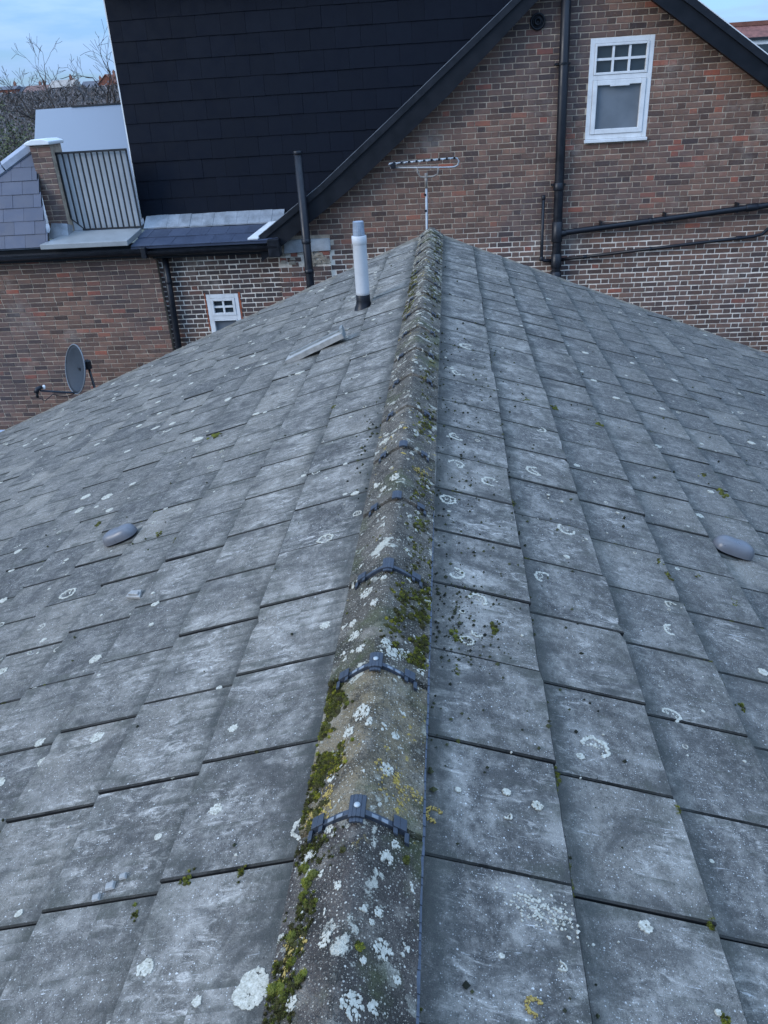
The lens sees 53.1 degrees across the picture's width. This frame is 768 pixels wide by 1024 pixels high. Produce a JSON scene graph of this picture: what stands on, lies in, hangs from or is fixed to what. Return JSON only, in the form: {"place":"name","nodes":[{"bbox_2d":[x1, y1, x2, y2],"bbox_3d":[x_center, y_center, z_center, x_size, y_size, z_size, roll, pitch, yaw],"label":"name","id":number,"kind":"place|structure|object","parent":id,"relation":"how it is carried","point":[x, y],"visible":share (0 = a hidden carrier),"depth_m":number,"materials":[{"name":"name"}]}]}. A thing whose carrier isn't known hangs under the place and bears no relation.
{"place":"outdoors","nodes":[
{"label":"outdoors","id":0,"kind":"place"},
{"bbox_2d":[0,95,115,162],"bbox_3d":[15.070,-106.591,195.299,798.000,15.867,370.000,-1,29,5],"label":"hills","id":1,"kind":"structure","parent":0,"point":[24,123],"depth_m":155.97,"materials":[{"name":"brown plant"}]},
{"bbox_2d":[0,81,21,94],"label":"house","id":2,"kind":"structure","parent":1,"relation":"on","point":[15,87],"depth_m":277.82,"materials":[{"name":"white plastic"}]},
{"bbox_2d":[24,80,49,92],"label":"house","id":3,"kind":"structure","parent":1,"relation":"on","point":[33,88],"depth_m":269.85,"materials":[{"name":"white plastic"}]},
{"bbox_2d":[0,81,120,157],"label":"woods","id":4,"kind":"object","parent":1,"relation":"on","point":[81,96],"visible":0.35,"depth_m":195.45,"materials":[{"name":"brown plant"}]},
{"bbox_2d":[49,74,81,90],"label":"house","id":5,"kind":"structure","parent":1,"relation":"on","point":[55,84],"depth_m":253.91,"materials":[{"name":"white plastic"}]},
{"bbox_2d":[82,76,101,88],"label":"house","id":6,"kind":"structure","parent":1,"relation":"on","point":[86,83],"depth_m":277.03,"materials":[{"name":"white plastic"}]},
{"bbox_2d":[98,70,117,86],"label":"house","id":7,"kind":"structure","parent":1,"relation":"on","point":[106,79],"depth_m":268.96,"materials":[{"name":"brown brick"}]},
{"bbox_2d":[0,227,767,1023],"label":"house","id":8,"kind":"structure","parent":0,"point":[220,589],"depth_m":2.37,"materials":[{"name":"tile"}]},
{"bbox_2d":[34,344,95,400],"bbox_3d":[-3.972,-1.518,9.770,0.596,1.127,0.666,4,29,13],"label":"satellite dish","id":9,"kind":"object","parent":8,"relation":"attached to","point":[77,365],"visible":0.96,"depth_m":9.82,"materials":[{"name":"grey paint"}]},
{"bbox_2d":[92,893,100,901],"bbox_3d":[-0.646,0.865,1.726,0.020,0.012,0.017,-6,28,-4],"label":"stone chip","id":10,"kind":"object","parent":8,"relation":"on","point":[96,897],"visible":1,"depth_m":1.72,"materials":[{"name":"grey stone"}]},
{"bbox_2d":[105,881,115,890],"bbox_3d":[-0.620,0.847,1.743,0.023,0.013,0.020,-6,28,-4],"label":"stone chip","id":11,"kind":"object","parent":8,"relation":"on","point":[110,885],"visible":1,"depth_m":1.74,"materials":[{"name":"grey stone"}]},
{"bbox_2d":[103,523,142,546],"bbox_3d":[-1.314,0.124,3.857,0.210,0.130,0.124,-1,29,5],"label":"roof vent","id":12,"kind":"object","parent":8,"relation":"on","point":[124,534],"visible":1,"depth_m":3.81,"materials":[{"name":"grey plastic"}]},
{"bbox_2d":[119,872,127,879],"bbox_3d":[-0.595,0.831,1.755,0.018,0.011,0.016,-6,28,-4],"label":"stone chip","id":13,"kind":"object","parent":8,"relation":"on","point":[122,876],"visible":1,"depth_m":1.75,"materials":[{"name":"grey stone"}]},
{"bbox_2d":[126,590,142,598],"bbox_3d":[-1.021,0.338,3.174,0.094,0.037,0.050,12,32,26],"label":"slate chip","id":14,"kind":"object","parent":8,"relation":"on","point":[134,594],"visible":1,"depth_m":3.16,"materials":[{"name":"grey stone"}]},
{"bbox_2d":[285,325,345,363],"bbox_3d":[-0.502,-1.217,5.605,0.475,0.273,0.128,3,29,12],"label":"tile offcut","id":15,"kind":"object","parent":8,"relation":"on","point":[319,344],"visible":0.99,"depth_m":5.57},
{"bbox_2d":[351,221,370,310],"bbox_3d":[-0.184,-1.966,6.169,0.160,0.692,0.160,-1,29,5],"label":"flue pipe","id":16,"kind":"object","parent":8,"relation":"on","point":[359,244],"visible":0.99,"depth_m":6.12,"materials":[{"name":"white plastic"}]},
{"bbox_2d":[286,229,441,1021],"bbox_3d":[0.203,-1.036,4.617,0.253,0.091,8.003,-1,29,5],"label":"ridge lichen","id":17,"kind":"object","parent":8,"relation":"on","point":[352,995],"visible":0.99,"depth_m":1.67},
{"bbox_2d":[1,250,760,1018],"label":"moss crumbs","id":18,"kind":"object","parent":8,"relation":"on","point":[465,984],"visible":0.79,"depth_m":2.44,"materials":[{"name":"green plant"}]},
{"bbox_2d":[0,237,763,1023],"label":"moss","id":19,"kind":"object","parent":8,"relation":"on","point":[326,761],"visible":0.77,"depth_m":1.72,"materials":[{"name":"green plant"}]},
{"bbox_2d":[0,246,767,1023],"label":"pale lichen","id":20,"kind":"object","parent":8,"relation":"on","point":[252,982],"visible":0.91,"depth_m":2.03},
{"bbox_2d":[272,468,542,1017],"bbox_3d":[0.113,0.350,2.184,0.475,0.180,2.006,-1,29,5],"label":"ochre lichen","id":21,"kind":"object","parent":8,"relation":"on","point":[528,1001],"visible":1,"depth_m":1.63},
{"bbox_2d":[388,157,458,229],"bbox_3d":[0.463,-2.991,8.406,0.736,1.586,0.321,-1,29,5],"label":"tv aerial","id":22,"kind":"object","parent":8,"relation":"attached to","point":[392,165],"visible":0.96,"depth_m":8.07,"materials":[{"name":"metal"}]},
{"bbox_2d":[712,535,754,561],"bbox_3d":[1.546,0.168,3.426,0.210,0.130,0.124,-1,29,5],"label":"roof vent","id":23,"kind":"object","parent":8,"relation":"on","point":[730,547],"visible":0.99,"depth_m":3.38,"materials":[{"name":"grey plastic"}]},
{"bbox_2d":[0,0,767,86],"label":"sky","id":24,"kind":"structure","parent":0,"point":[74,23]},
{"bbox_2d":[729,20,767,52],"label":"neighbour house","id":25,"kind":"structure","parent":0,"point":[756,32],"depth_m":35.94,"materials":[{"name":"red tile"}]},
{"bbox_2d":[749,36,767,52],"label":"dormer window","id":26,"kind":"structure","parent":25,"relation":"in","point":[762,42],"depth_m":32.66,"materials":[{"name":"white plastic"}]},
{"label":"ground","id":27,"kind":"structure","parent":0,"visible":0},
{"bbox_2d":[0,88,11,159],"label":"leafy tree","id":28,"kind":"object","parent":27,"relation":"on","point":[1,117],"visible":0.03,"depth_m":31.45,"materials":[{"name":"green plant"}]},
{"bbox_2d":[1,123,30,158],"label":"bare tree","id":29,"kind":"object","parent":27,"relation":"on","point":[15,142],"visible":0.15,"depth_m":33.42,"materials":[{"name":"brown plant"}]},
{"bbox_2d":[0,109,49,240],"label":"leafy tree","id":30,"kind":"object","parent":27,"relation":"on","point":[12,140],"visible":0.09,"depth_m":29.70,"materials":[{"name":"green plant"}]},
{"bbox_2d":[8,68,79,125],"bbox_3d":[-14.216,-14.514,35.716,3.275,10.711,3.346,-23,34,-31],"label":"bare tree","id":31,"kind":"object","parent":27,"relation":"on","point":[47,103],"visible":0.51,"depth_m":33.50,"materials":[{"name":"brown plant"}]},
{"bbox_2d":[0,34,105,148],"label":"bare tree","id":32,"kind":"object","parent":27,"relation":"on","point":[24,114],"visible":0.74,"depth_m":33.24,"materials":[{"name":"brown plant"}]},
{"bbox_2d":[61,19,119,102],"bbox_3d":[-11.371,-14.954,34.808,3.863,12.270,6.020,-5,28,-2],"label":"bare tree","id":33,"kind":"object","parent":27,"relation":"on","point":[112,90],"visible":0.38,"depth_m":32.10,"materials":[{"name":"brown plant"}]},
{"bbox_2d":[0,0,510,429],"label":"dormer house","id":34,"kind":"structure","parent":27,"relation":"on","point":[181,154],"depth_m":11.82,"materials":[{"name":"brown brick"}]},
{"bbox_2d":[204,292,242,332],"bbox_3d":[-2.552,-3.095,12.483,0.589,0.925,0.075,-1,29,5],"label":"window","id":35,"kind":"structure","parent":34,"relation":"in","point":[224,310],"depth_m":12.38,"materials":[{"name":"white plastic"}]},
{"bbox_2d":[258,0,767,352],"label":"gable house","id":36,"kind":"structure","parent":27,"relation":"on","point":[617,149],"depth_m":10.99,"materials":[{"name":"brown brick"}]},
{"bbox_2d":[584,34,654,142],"bbox_3d":[3.213,-5.775,10.542,0.861,1.260,0.155,-1,29,5],"label":"window","id":37,"kind":"structure","parent":36,"relation":"in","point":[620,68],"depth_m":10.52,"materials":[{"name":"white plastic"}]}
]}

